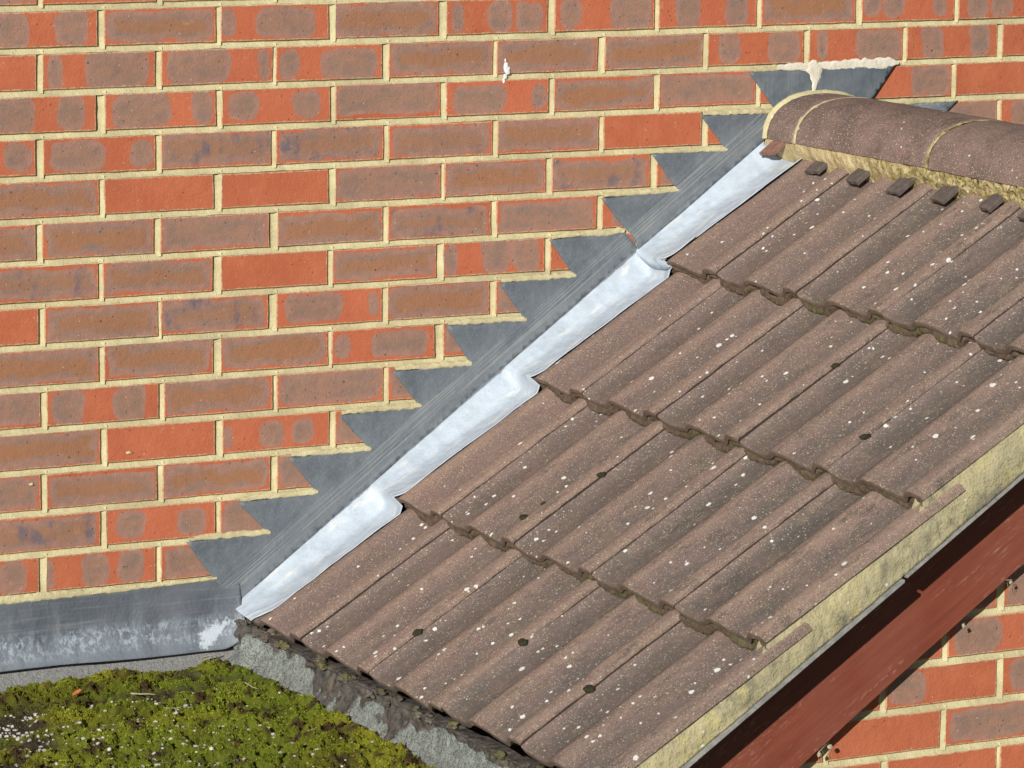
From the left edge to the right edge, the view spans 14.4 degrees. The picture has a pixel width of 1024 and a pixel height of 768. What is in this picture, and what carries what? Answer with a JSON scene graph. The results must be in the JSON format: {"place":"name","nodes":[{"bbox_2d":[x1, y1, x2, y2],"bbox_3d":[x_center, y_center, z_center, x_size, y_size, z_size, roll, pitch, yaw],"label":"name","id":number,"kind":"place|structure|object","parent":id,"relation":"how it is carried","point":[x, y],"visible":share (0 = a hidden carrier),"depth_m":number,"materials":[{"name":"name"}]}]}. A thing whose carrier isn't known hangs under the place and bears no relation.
{"place":"outdoors","nodes":[
{"label":"outdoors","id":0,"kind":"place"},
{"bbox_2d":[0,648,233,693],"bbox_3d":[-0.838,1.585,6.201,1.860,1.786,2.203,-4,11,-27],"label":"flat roof","id":1,"kind":"structure","parent":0,"point":[40,675],"depth_m":7.30,"materials":[{"name":"concrete"}]},
{"bbox_2d":[0,689,373,767],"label":"stone chippings","id":2,"kind":"object","parent":1,"relation":"on","point":[109,749],"visible":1,"depth_m":6.84,"materials":[{"name":"white gravel"}]},
{"bbox_2d":[0,658,435,767],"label":"moss carpet","id":3,"kind":"object","parent":1,"relation":"on","point":[297,714],"visible":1,"depth_m":6.90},
{"bbox_2d":[72,688,82,695],"bbox_3d":[-0.763,0.541,7.099,0.020,0.011,0.015,-4,11,-27],"label":"dry leaf","id":4,"kind":"object","parent":3,"relation":"on","point":[76,692],"visible":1,"depth_m":7.10,"materials":[{"name":"orange plant"}]},
{"bbox_2d":[131,692,154,694],"bbox_3d":[-0.650,0.545,7.119,0.043,0.004,0.004,1,9,0],"label":"twig","id":5,"kind":"object","parent":3,"relation":"on","point":[132,693],"visible":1,"depth_m":7.12,"materials":[{"name":"beige wood"}]},
{"label":"ground","id":6,"kind":"structure","parent":0,"visible":0},
{"bbox_2d":[0,0,1023,767],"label":"brick wall","id":7,"kind":"structure","parent":6,"relation":"on","point":[248,246],"depth_m":7.37,"materials":[{"name":"brick"}]},
{"bbox_2d":[0,577,245,671],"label":"apron flashing","id":8,"kind":"object","parent":7,"relation":"attached to","point":[115,623],"visible":1,"depth_m":7.31,"materials":[{"name":"grey metal"}]},
{"bbox_2d":[187,227,672,620],"bbox_3d":[-0.141,0.072,7.489,0.950,0.676,0.125,-4,11,-27],"label":"step flashing","id":9,"kind":"object","parent":7,"relation":"attached to","point":[347,503],"visible":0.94,"depth_m":7.53,"materials":[{"name":"grey metal"}]},
{"bbox_2d":[503,59,510,82],"bbox_3d":[-0.010,-0.582,7.518,0.017,0.046,0.004,-4,11,-27],"label":"bird dropping","id":10,"kind":"object","parent":7,"relation":"attached to","point":[507,69],"visible":1,"depth_m":7.52,"materials":[{"name":"white"}]},
{"bbox_2d":[749,57,898,106],"bbox_3d":[0.604,-0.552,7.838,0.339,0.156,0.007,-4,11,-27],"label":"ridge flashing","id":11,"kind":"object","parent":7,"relation":"attached to","point":[856,77],"visible":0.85,"depth_m":7.83,"materials":[{"name":"grey metal"}]},
{"bbox_2d":[881,98,956,110],"bbox_3d":[1.218,-0.153,8.231,1.240,0.893,0.005,-4,11,-27],"label":"step flashing","id":12,"kind":"object","parent":7,"relation":"attached to","point":[945,104],"visible":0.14,"depth_m":7.96,"materials":[{"name":"grey metal"}]},
{"bbox_2d":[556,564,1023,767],"bbox_3d":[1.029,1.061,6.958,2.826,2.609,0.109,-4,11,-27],"label":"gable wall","id":13,"kind":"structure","parent":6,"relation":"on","point":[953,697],"depth_m":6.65,"materials":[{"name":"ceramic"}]},
{"bbox_2d":[227,90,1023,767],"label":"tiled roof","id":14,"kind":"structure","parent":13,"relation":"on","point":[751,548],"depth_m":6.86,"materials":[{"name":"tile"}]},
{"bbox_2d":[412,629,423,635],"bbox_3d":[-0.161,0.428,6.952,0.024,0.016,0.012,-4,11,-27],"label":"moss clump","id":15,"kind":"object","parent":14,"relation":"on","point":[417,632],"visible":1,"depth_m":6.95,"materials":[{"name":"green plant"}]},
{"bbox_2d":[518,638,528,645],"bbox_3d":[0.019,0.430,6.724,0.019,0.015,0.018,-4,11,-27],"label":"moss clump","id":16,"kind":"object","parent":14,"relation":"on","point":[523,642],"visible":1,"depth_m":6.72,"materials":[{"name":"green plant"}]},
{"bbox_2d":[519,514,528,520],"bbox_3d":[0.024,0.234,7.066,0.023,0.013,0.024,-4,11,-27],"label":"moss clump","id":17,"kind":"object","parent":14,"relation":"on","point":[523,517],"visible":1,"depth_m":7.06,"materials":[{"name":"green plant"}]},
{"bbox_2d":[582,685,595,693],"bbox_3d":[0.124,0.488,6.464,0.023,0.015,0.019,-4,11,-27],"label":"moss clump","id":18,"kind":"object","parent":14,"relation":"on","point":[588,689],"visible":1,"depth_m":6.46,"materials":[{"name":"green plant"}]},
{"bbox_2d":[596,472,606,477],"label":"moss clump","id":19,"kind":"object","parent":14,"relation":"on","point":[601,474],"visible":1,"depth_m":7.07,"materials":[{"name":"green plant"}]},
{"bbox_2d":[601,108,800,269],"bbox_3d":[0.369,-0.368,7.680,0.391,0.294,0.126,-4,11,-27],"label":"step flashing","id":20,"kind":"object","parent":14,"relation":"attached to","point":[713,185],"visible":0.99,"depth_m":7.72,"materials":[{"name":"grey metal"}]},
{"bbox_2d":[831,362,840,368],"bbox_3d":[0.555,-0.031,6.926,0.022,0.011,0.010,-4,11,-27],"label":"moss clump","id":21,"kind":"object","parent":14,"relation":"on","point":[835,365],"visible":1,"depth_m":6.92,"materials":[{"name":"green plant"}]},
{"bbox_2d":[859,434,870,439],"bbox_3d":[0.581,0.087,6.635,0.028,0.011,0.011,-4,11,-27],"label":"moss clump","id":22,"kind":"object","parent":14,"relation":"on","point":[864,436],"visible":1,"depth_m":6.63,"materials":[{"name":"green plant"}]}
]}

